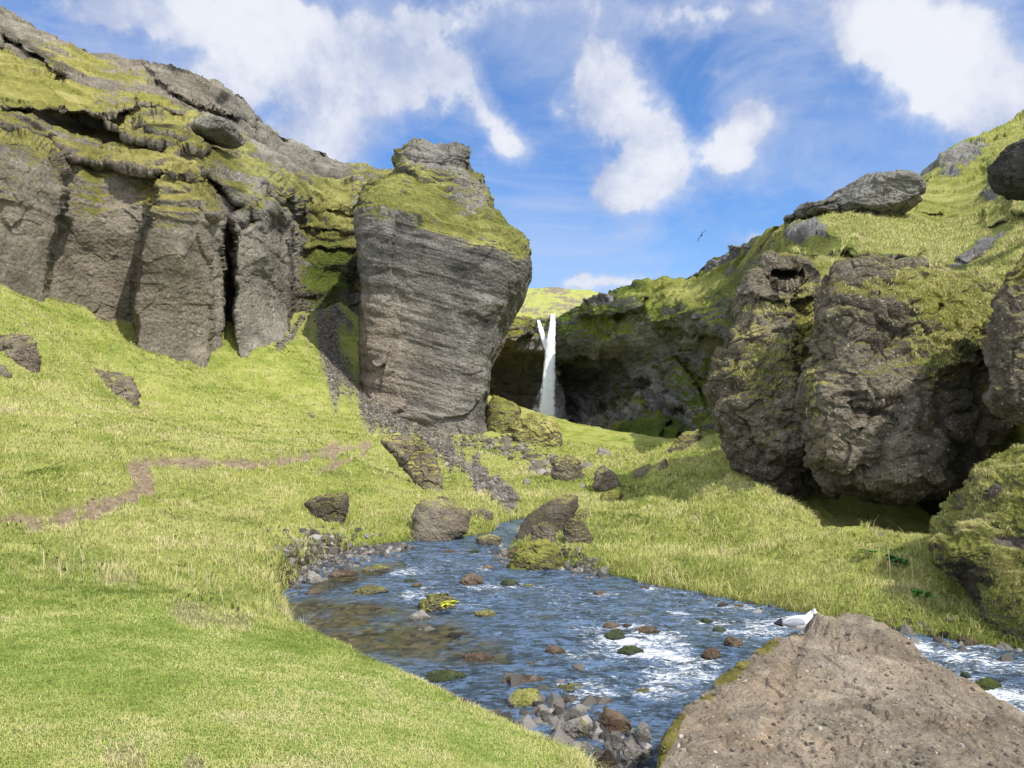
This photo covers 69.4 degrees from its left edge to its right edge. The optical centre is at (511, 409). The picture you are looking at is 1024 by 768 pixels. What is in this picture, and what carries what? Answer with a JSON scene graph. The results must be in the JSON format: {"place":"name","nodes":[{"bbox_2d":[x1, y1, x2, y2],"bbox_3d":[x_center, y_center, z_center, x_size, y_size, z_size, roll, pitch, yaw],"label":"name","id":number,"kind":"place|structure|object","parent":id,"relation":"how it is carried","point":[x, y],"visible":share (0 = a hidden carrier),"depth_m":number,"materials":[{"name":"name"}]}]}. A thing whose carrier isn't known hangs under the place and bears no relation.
{"place":"outdoors","nodes":[
{"label":"outdoors","id":0,"kind":"place"},
{"bbox_2d":[0,6,393,367],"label":"cliff","id":1,"kind":"structure","parent":0,"point":[127,194],"depth_m":54.05,"materials":[{"name":"grey stone"}]},
{"bbox_2d":[190,115,244,148],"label":"boulder","id":2,"kind":"object","parent":1,"relation":"on","point":[222,132],"visible":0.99,"depth_m":60.58,"materials":[{"name":"grey stone"}]},
{"bbox_2d":[0,283,1023,767],"bbox_3d":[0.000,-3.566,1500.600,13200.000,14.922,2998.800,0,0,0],"label":"ground","id":3,"kind":"structure","parent":0,"point":[894,518],"depth_m":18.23,"materials":[{"name":"green plant"}]},
{"bbox_2d":[0,364,11,377],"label":"boulder","id":4,"kind":"object","parent":3,"relation":"on","point":[4,372],"visible":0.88,"depth_m":28.80,"materials":[{"name":"grey stone"}]},
{"bbox_2d":[0,332,41,372],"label":"boulder","id":5,"kind":"object","parent":3,"relation":"on","point":[20,349],"visible":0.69,"depth_m":30.77,"materials":[{"name":"grey stone"}]},
{"bbox_2d":[93,369,140,407],"bbox_3d":[-19.691,-0.878,36.147,3.704,2.289,1.482,0,0,13],"label":"boulder","id":6,"kind":"object","parent":3,"relation":"on","point":[121,384],"visible":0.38,"depth_m":35.61,"materials":[{"name":"grey stone"}]},
{"bbox_2d":[303,571,323,583],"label":"stream rock","id":7,"kind":"object","parent":3,"relation":"on","point":[311,577],"visible":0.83,"depth_m":14.96,"materials":[{"name":"grey stone"}]},
{"bbox_2d":[304,491,348,525],"bbox_3d":[-5.166,2.861,20.558,1.307,1.117,0.946,0,0,0],"label":"boulder","id":8,"kind":"object","parent":3,"relation":"on","point":[329,507],"visible":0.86,"depth_m":20.34,"materials":[{"name":"grey stone"}]},
{"bbox_2d":[275,303,519,500],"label":"scree","id":9,"kind":"structure","parent":3,"relation":"on","point":[502,492],"depth_m":51.97,"materials":[{"name":"stone"}]},
{"bbox_2d":[381,433,443,492],"bbox_3d":[-3.677,2.351,28.683,2.827,2.886,1.244,0,0,27],"label":"boulder","id":10,"kind":"object","parent":3,"relation":"on","point":[415,458],"visible":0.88,"depth_m":28.39,"materials":[{"name":"grey stone"}]},
{"bbox_2d":[410,496,470,540],"bbox_3d":[-1.962,3.142,20.194,1.659,1.511,1.147,0,0,0],"label":"boulder","id":11,"kind":"object","parent":3,"relation":"on","point":[442,518],"visible":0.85,"depth_m":19.91,"materials":[{"name":"grey stone"}]},
{"bbox_2d":[352,137,532,435],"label":"rock pillar","id":12,"kind":"object","parent":3,"relation":"on","point":[444,260],"visible":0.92,"depth_m":60.60,"materials":[{"name":"grey stone"}]},
{"bbox_2d":[266,525,659,766],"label":"gravel","id":13,"kind":"structure","parent":3,"relation":"on","point":[555,715],"depth_m":16.10,"materials":[{"name":"grey gravel"}]},
{"bbox_2d":[1,394,932,620],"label":"dry seed heads","id":14,"kind":"object","parent":3,"relation":"on","point":[258,539],"visible":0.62,"depth_m":12.29,"materials":[{"name":"beige plant"}]},
{"bbox_2d":[470,507,492,520],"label":"boulder","id":15,"kind":"object","parent":3,"relation":"on","point":[482,511],"visible":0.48,"depth_m":22.32,"materials":[{"name":"grey stone"}]},
{"bbox_2d":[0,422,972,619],"bbox_3d":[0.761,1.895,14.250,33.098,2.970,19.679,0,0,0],"label":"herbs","id":16,"kind":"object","parent":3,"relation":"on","point":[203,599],"visible":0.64,"depth_m":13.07,"materials":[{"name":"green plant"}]},
{"bbox_2d":[475,534,501,544],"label":"boulder","id":17,"kind":"object","parent":3,"relation":"on","point":[489,539],"visible":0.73,"depth_m":19.21,"materials":[{"name":"grey stone"}]},
{"bbox_2d":[486,395,521,433],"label":"mossy hump","id":18,"kind":"object","parent":3,"relation":"on","point":[502,414],"visible":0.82,"depth_m":63.94,"materials":[{"name":"green plant"}]},
{"bbox_2d":[499,435,511,444],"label":"boulder","id":19,"kind":"object","parent":3,"relation":"on","point":[505,439],"visible":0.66,"depth_m":58.31,"materials":[{"name":"grey stone"}]},
{"bbox_2d":[427,427,592,475],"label":"rubble","id":20,"kind":"object","parent":3,"relation":"on","point":[539,466],"visible":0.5,"depth_m":53.49,"materials":[{"name":"stone"}]},
{"bbox_2d":[522,478,529,483],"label":"boulder","id":21,"kind":"object","parent":3,"relation":"on","point":[525,480],"visible":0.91,"depth_m":31.06,"materials":[{"name":"grey stone"}]},
{"bbox_2d":[507,538,563,570],"bbox_3d":[0.537,3.369,16.506,1.326,0.947,0.851,0,0,0],"label":"boulder","id":22,"kind":"object","parent":3,"relation":"on","point":[542,554],"visible":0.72,"depth_m":16.28,"materials":[{"name":"green plant"}]},
{"bbox_2d":[510,412,562,446],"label":"boulder","id":23,"kind":"object","parent":3,"relation":"on","point":[537,429],"visible":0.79,"depth_m":59.62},
{"bbox_2d":[531,521,555,542],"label":"boulder","id":24,"kind":"object","parent":3,"relation":"on","point":[542,530],"visible":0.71,"depth_m":17.68,"materials":[{"name":"grey stone"}]},
{"bbox_2d":[513,493,578,543],"bbox_3d":[0.835,3.077,19.537,2.014,1.666,0.801,0,0,-16],"label":"boulder","id":25,"kind":"object","parent":3,"relation":"on","point":[558,512],"visible":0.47,"depth_m":19.45,"materials":[{"name":"grey stone"}]},
{"bbox_2d":[550,455,583,480],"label":"boulder","id":26,"kind":"object","parent":3,"relation":"on","point":[566,467],"visible":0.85,"depth_m":31.39,"materials":[{"name":"grey stone"}]},
{"bbox_2d":[562,518,592,543],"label":"boulder","id":27,"kind":"object","parent":3,"relation":"on","point":[574,530],"visible":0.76,"depth_m":17.71,"materials":[{"name":"grey stone"}]},
{"bbox_2d":[574,507,588,519],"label":"boulder","id":28,"kind":"object","parent":3,"relation":"on","point":[580,513],"visible":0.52,"depth_m":21.12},
{"bbox_2d":[268,544,925,626],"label":"dry grass stalks","id":29,"kind":"object","parent":3,"relation":"on","point":[663,581],"visible":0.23,"depth_m":13.21,"materials":[{"name":"beige"}]},
{"bbox_2d":[595,447,610,455],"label":"boulder","id":30,"kind":"object","parent":3,"relation":"on","point":[602,451],"visible":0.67,"depth_m":55.51,"materials":[{"name":"grey stone"}]},
{"bbox_2d":[593,465,620,491],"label":"boulder","id":31,"kind":"object","parent":3,"relation":"on","point":[605,478],"visible":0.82,"depth_m":28.73,"materials":[{"name":"grey stone"}]},
{"bbox_2d":[596,749,617,767],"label":"stream rock","id":32,"kind":"object","parent":3,"relation":"on","point":[608,757],"visible":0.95,"depth_m":7.21,"materials":[{"name":"stone"}]},
{"bbox_2d":[599,489,622,501],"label":"boulder","id":33,"kind":"object","parent":3,"relation":"on","point":[613,495],"visible":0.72,"depth_m":25.72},
{"bbox_2d":[636,721,651,739],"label":"stream rock","id":34,"kind":"object","parent":3,"relation":"on","point":[642,728],"visible":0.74,"depth_m":7.82,"materials":[{"name":"grey stone"}]},
{"bbox_2d":[633,463,658,478],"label":"boulder","id":35,"kind":"object","parent":3,"relation":"on","point":[639,472],"visible":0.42,"depth_m":29.52,"materials":[{"name":"grey stone"}]},
{"bbox_2d":[288,529,1022,767],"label":"cobbles","id":36,"kind":"object","parent":3,"relation":"on","point":[527,721],"visible":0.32,"depth_m":9.36,"materials":[{"name":"grey stone"}]},
{"bbox_2d":[659,459,667,470],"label":"boulder","id":37,"kind":"object","parent":3,"relation":"on","point":[664,462],"visible":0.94,"depth_m":28.88,"materials":[{"name":"grey stone"}]},
{"bbox_2d":[665,429,702,452],"bbox_3d":[7.426,1.556,32.203,1.833,1.422,1.074,0,0,0],"label":"boulder","id":38,"kind":"object","parent":3,"relation":"on","point":[684,440],"visible":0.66,"depth_m":31.99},
{"bbox_2d":[702,250,821,498],"bbox_3d":[8.563,-1.108,24.293,5.624,8.633,4.109,0,0,-42],"label":"rock block","id":39,"kind":"object","parent":3,"relation":"on","point":[763,442],"visible":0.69,"depth_m":22.71,"materials":[{"name":"grey stone"}]},
{"bbox_2d":[732,281,817,397],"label":"grass","id":40,"kind":"structure","parent":39,"relation":"on","point":[773,373],"depth_m":22.50,"materials":[{"name":"green plant"}]},
{"bbox_2d":[656,612,1023,767],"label":"boulder","id":41,"kind":"object","parent":3,"relation":"on","point":[879,713],"visible":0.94,"depth_m":6.61,"materials":[{"name":"stone"}]},
{"bbox_2d":[773,608,819,632],"bbox_3d":[3.387,2.499,8.805,0.518,0.296,0.186,0,0,12],"label":"seagull","id":42,"kind":"object","parent":41,"relation":"on","point":[798,622],"visible":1,"depth_m":8.75,"materials":[{"name":"white"}]},
{"bbox_2d":[662,627,1023,767],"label":"pebbles","id":43,"kind":"object","parent":41,"relation":"on","point":[904,745],"visible":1,"depth_m":6.27,"materials":[{"name":"stone"}]},
{"bbox_2d":[858,549,877,558],"bbox_3d":[6.973,2.842,14.489,0.353,0.215,0.260,0,0,36],"label":"leafy plant","id":44,"kind":"object","parent":3,"relation":"on","point":[869,551],"visible":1,"depth_m":14.49,"materials":[{"name":"green plant"}]},
{"bbox_2d":[884,554,909,565],"bbox_3d":[7.316,2.879,13.982,0.403,0.228,0.446,0,0,0],"label":"leafy plant","id":45,"kind":"object","parent":3,"relation":"on","point":[894,558],"visible":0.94,"depth_m":13.94,"materials":[{"name":"green plant"}]},
{"bbox_2d":[793,251,1016,506],"bbox_3d":[11.400,-1.013,21.258,8.832,7.347,4.751,0,0,-26],"label":"rock block","id":46,"kind":"object","parent":3,"relation":"on","point":[898,427],"visible":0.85,"depth_m":19.12,"materials":[{"name":"grey stone"}]},
{"bbox_2d":[803,260,1001,427],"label":"grass","id":47,"kind":"structure","parent":46,"relation":"on","point":[921,361],"depth_m":19.99,"materials":[{"name":"green plant"}]},
{"bbox_2d":[910,589,934,598],"bbox_3d":[6.783,3.095,12.250,0.336,0.214,0.371,0,0,0],"label":"leafy plant","id":48,"kind":"object","parent":3,"relation":"on","point":[917,591],"visible":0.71,"depth_m":12.22,"materials":[{"name":"green plant"}]},
{"bbox_2d":[928,444,1023,640],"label":"mossy hump","id":49,"kind":"object","parent":3,"relation":"on","point":[963,557],"visible":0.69,"depth_m":11.84,"materials":[{"name":"green plant"}]},
{"bbox_2d":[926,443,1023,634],"bbox_3d":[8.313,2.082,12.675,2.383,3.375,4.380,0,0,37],"label":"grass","id":50,"kind":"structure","parent":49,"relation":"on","point":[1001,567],"depth_m":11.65,"materials":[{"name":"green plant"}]},
{"bbox_2d":[981,253,1023,425],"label":"rock block","id":51,"kind":"object","parent":3,"relation":"on","point":[1002,347],"visible":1,"depth_m":16.02,"materials":[{"name":"grey stone"}]},
{"bbox_2d":[0,0,1023,293],"label":"sky","id":52,"kind":"structure","parent":0,"point":[612,135],"materials":[{"name":"blue"}]},
{"bbox_2d":[516,287,598,318],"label":"hill","id":53,"kind":"structure","parent":0,"point":[545,302],"depth_m":279.45,"materials":[{"name":"green plant"}]},
{"bbox_2d":[281,519,1023,767],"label":"stream","id":54,"kind":"structure","parent":0,"point":[673,669],"depth_m":11.63,"materials":[{"name":"liquid"}]},
{"bbox_2d":[305,589,319,594],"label":"stream rock","id":55,"kind":"object","parent":54,"relation":"on","point":[313,591],"visible":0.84,"depth_m":14.06,"materials":[{"name":"brown stone"}]},
{"bbox_2d":[328,570,356,577],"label":"stream rock","id":56,"kind":"object","parent":54,"relation":"in","point":[342,573],"visible":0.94,"depth_m":15.55,"materials":[{"name":"brown stone"}]},
{"bbox_2d":[352,585,388,595],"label":"stream rock","id":57,"kind":"object","parent":54,"relation":"on","point":[366,590],"visible":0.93,"depth_m":14.10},
{"bbox_2d":[361,564,390,571],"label":"stream rock","id":58,"kind":"object","parent":54,"relation":"on","point":[376,567],"visible":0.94,"depth_m":16.06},
{"bbox_2d":[369,606,382,609],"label":"stream rock","id":59,"kind":"object","parent":54,"relation":"on","point":[375,607],"visible":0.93,"depth_m":12.99,"materials":[{"name":"brown stone"}]},
{"bbox_2d":[403,578,416,581],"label":"stream rock","id":60,"kind":"object","parent":54,"relation":"on","point":[409,580],"visible":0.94,"depth_m":15.04,"materials":[{"name":"stone"}]},
{"bbox_2d":[412,582,421,587],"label":"stream rock","id":61,"kind":"object","parent":54,"relation":"on","point":[417,584],"visible":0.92,"depth_m":14.64,"materials":[{"name":"stone"}]},
{"bbox_2d":[408,610,430,619],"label":"stream rock","id":62,"kind":"object","parent":54,"relation":"on","point":[419,614],"visible":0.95,"depth_m":12.43,"materials":[{"name":"grey stone"}]},
{"bbox_2d":[418,626,435,630],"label":"stream rock","id":63,"kind":"object","parent":54,"relation":"on","point":[429,628],"visible":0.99,"depth_m":11.77,"materials":[{"name":"grey stone"}]},
{"bbox_2d":[417,592,456,611],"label":"stream rock","id":64,"kind":"object","parent":54,"relation":"on","point":[430,602],"visible":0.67,"depth_m":12.93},
{"bbox_2d":[439,600,458,610],"bbox_3d":[-1.097,3.350,12.624,0.270,0.160,0.350,0,0,45],"label":"leafy plant","id":65,"kind":"object","parent":64,"relation":"on","point":[446,604],"visible":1,"depth_m":12.61,"materials":[{"name":"yellow plant"}]},
{"bbox_2d":[425,669,466,682],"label":"stream rock","id":66,"kind":"object","parent":54,"relation":"on","point":[436,676],"visible":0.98,"depth_m":9.65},
{"bbox_2d":[443,549,456,552],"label":"stream rock","id":67,"kind":"object","parent":54,"relation":"on","point":[449,551],"visible":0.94,"depth_m":18.14,"materials":[{"name":"brown stone"}]},
{"bbox_2d":[446,634,460,637],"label":"stream rock","id":68,"kind":"object","parent":54,"relation":"on","point":[453,635],"visible":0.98,"depth_m":11.37,"materials":[{"name":"brown stone"}]},
{"bbox_2d":[459,573,482,585],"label":"stream rock","id":69,"kind":"object","parent":54,"relation":"on","point":[471,579],"visible":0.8,"depth_m":14.84,"materials":[{"name":"brown stone"}]},
{"bbox_2d":[468,550,482,552],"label":"stream rock","id":70,"kind":"object","parent":54,"relation":"on","point":[474,551],"visible":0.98,"depth_m":18.23,"materials":[{"name":"stone"}]},
{"bbox_2d":[463,652,491,662],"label":"stream rock","id":71,"kind":"object","parent":54,"relation":"on","point":[476,657],"visible":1,"depth_m":10.35,"materials":[{"name":"brown stone"}]},
{"bbox_2d":[473,609,496,617],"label":"stream rock","id":72,"kind":"object","parent":54,"relation":"on","point":[485,613],"visible":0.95,"depth_m":12.53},
{"bbox_2d":[482,565,494,568],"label":"stream rock","id":73,"kind":"object","parent":54,"relation":"on","point":[486,566],"visible":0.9,"depth_m":16.30,"materials":[{"name":"stone"}]},
{"bbox_2d":[500,579,518,585],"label":"stream rock","id":74,"kind":"object","parent":54,"relation":"on","point":[508,582],"visible":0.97,"depth_m":14.76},
{"bbox_2d":[508,548,515,558],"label":"stream rock","id":75,"kind":"object","parent":54,"relation":"on","point":[511,552],"visible":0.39,"depth_m":17.39,"materials":[{"name":"stone"}]},
{"bbox_2d":[502,673,544,683],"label":"stream rock","id":76,"kind":"object","parent":54,"relation":"in","point":[506,680],"visible":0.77,"depth_m":9.53,"materials":[{"name":"stone"}]},
{"bbox_2d":[506,688,544,707],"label":"stream rock","id":77,"kind":"object","parent":54,"relation":"in","point":[521,697],"visible":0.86,"depth_m":8.79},
{"bbox_2d":[524,660,538,664],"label":"stream rock","id":78,"kind":"object","parent":54,"relation":"on","point":[534,661],"visible":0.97,"depth_m":10.21,"materials":[{"name":"stone"}]},
{"bbox_2d":[545,645,566,654],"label":"stream rock","id":79,"kind":"object","parent":54,"relation":"on","point":[551,649],"visible":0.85,"depth_m":10.61,"materials":[{"name":"brown stone"}]},
{"bbox_2d":[551,717,587,738],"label":"stream rock","id":80,"kind":"object","parent":54,"relation":"on","point":[574,728],"visible":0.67,"depth_m":7.88,"materials":[{"name":"grey stone"}]},
{"bbox_2d":[558,682,583,691],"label":"stream rock","id":81,"kind":"object","parent":54,"relation":"on","point":[566,687],"visible":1,"depth_m":9.28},
{"bbox_2d":[568,741,593,749],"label":"stream rock","id":82,"kind":"object","parent":54,"relation":"on","point":[584,743],"visible":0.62,"depth_m":7.66,"materials":[{"name":"grey stone"}]},
{"bbox_2d":[571,703,590,712],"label":"stream rock","id":83,"kind":"object","parent":54,"relation":"on","point":[579,706],"visible":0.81,"depth_m":8.60,"materials":[{"name":"grey stone"}]},
{"bbox_2d":[593,721,599,731],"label":"stream rock","id":84,"kind":"object","parent":54,"relation":"on","point":[596,724],"visible":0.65,"depth_m":7.98,"materials":[{"name":"grey stone"}]},
{"bbox_2d":[594,590,605,594],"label":"stream rock","id":85,"kind":"object","parent":54,"relation":"on","point":[598,592],"visible":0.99,"depth_m":14.04,"materials":[{"name":"brown stone"}]},
{"bbox_2d":[602,621,619,628],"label":"stream rock","id":86,"kind":"object","parent":54,"relation":"on","point":[610,625],"visible":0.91,"depth_m":11.89,"materials":[{"name":"brown stone"}]},
{"bbox_2d":[598,706,631,733],"bbox_3d":[1.109,3.431,8.076,0.390,0.374,0.321,0,0,-39],"label":"stream rock","id":87,"kind":"object","parent":54,"relation":"on","point":[610,720],"visible":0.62,"depth_m":8.00,"materials":[{"name":"brown stone"}]},
{"bbox_2d":[604,628,625,639],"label":"stream rock","id":88,"kind":"object","parent":54,"relation":"on","point":[616,634],"visible":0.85,"depth_m":11.29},
{"bbox_2d":[617,645,643,654],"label":"stream rock","id":89,"kind":"object","parent":54,"relation":"on","point":[629,649],"visible":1,"depth_m":10.69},
{"bbox_2d":[617,740,648,765],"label":"stream rock","id":90,"kind":"object","parent":54,"relation":"on","point":[630,752],"visible":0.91,"depth_m":7.30,"materials":[{"name":"grey stone"}]},
{"bbox_2d":[636,688,653,693],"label":"stream rock","id":91,"kind":"object","parent":54,"relation":"on","point":[644,690],"visible":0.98,"depth_m":9.21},
{"bbox_2d":[634,626,660,633],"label":"stream rock","id":92,"kind":"object","parent":54,"relation":"on","point":[647,629],"visible":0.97,"depth_m":11.62,"materials":[{"name":"brown stone"}]},
{"bbox_2d":[700,618,712,622],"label":"stream rock","id":93,"kind":"object","parent":54,"relation":"on","point":[705,620],"visible":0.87,"depth_m":12.16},
{"bbox_2d":[701,647,721,659],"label":"stream rock","id":94,"kind":"object","parent":54,"relation":"on","point":[712,653],"visible":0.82,"depth_m":10.40,"materials":[{"name":"brown stone"}]},
{"bbox_2d":[713,626,725,631],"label":"stream rock","id":95,"kind":"object","parent":54,"relation":"on","point":[718,629],"visible":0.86,"depth_m":11.68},
{"bbox_2d":[717,602,728,606],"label":"stream rock","id":96,"kind":"object","parent":54,"relation":"on","point":[722,604],"visible":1,"depth_m":13.19,"materials":[{"name":"grey stone"}]},
{"bbox_2d":[724,636,743,646],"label":"stream rock","id":97,"kind":"object","parent":54,"relation":"on","point":[731,641],"visible":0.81,"depth_m":10.93,"materials":[{"name":"stone"}]},
{"bbox_2d":[937,631,949,637],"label":"stream rock","id":98,"kind":"object","parent":54,"relation":"on","point":[946,634],"visible":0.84,"depth_m":11.36,"materials":[{"name":"brown stone"}]},
{"bbox_2d":[959,671,970,678],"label":"stream rock","id":99,"kind":"object","parent":54,"relation":"on","point":[965,674],"visible":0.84,"depth_m":9.67,"materials":[{"name":"stone"}]},
{"bbox_2d":[957,637,977,645],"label":"stream rock","id":100,"kind":"object","parent":54,"relation":"on","point":[965,641],"visible":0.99,"depth_m":11.08,"materials":[{"name":"stone"}]},
{"bbox_2d":[974,677,1001,690],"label":"stream rock","id":101,"kind":"object","parent":54,"relation":"on","point":[987,684],"visible":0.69,"depth_m":9.24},
{"bbox_2d":[489,109,1023,515],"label":"hillside","id":102,"kind":"structure","parent":0,"point":[633,357],"depth_m":108.03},
{"bbox_2d":[537,320,546,351],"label":"waterfall","id":103,"kind":"structure","parent":102,"relation":"attached to","point":[542,335],"depth_m":143.68,"materials":[{"name":"liquid"}]},
{"bbox_2d":[538,314,555,415],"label":"waterfall","id":104,"kind":"structure","parent":102,"relation":"attached to","point":[547,402],"depth_m":141.02,"materials":[{"name":"liquid"}]},
{"bbox_2d":[783,169,925,224],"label":"rock outcrop","id":105,"kind":"object","parent":102,"relation":"on","point":[900,192],"visible":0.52,"depth_m":58.63,"materials":[{"name":"grey stone"}]},
{"bbox_2d":[790,195,1023,281],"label":"grass","id":106,"kind":"structure","parent":102,"relation":"on","point":[955,245],"depth_m":42.72,"materials":[{"name":"green plant"}]},
{"bbox_2d":[987,138,1023,200],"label":"boulder","id":107,"kind":"object","parent":102,"relation":"on","point":[1005,172],"visible":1,"depth_m":29.79,"materials":[{"name":"grey stone"}]}
]}

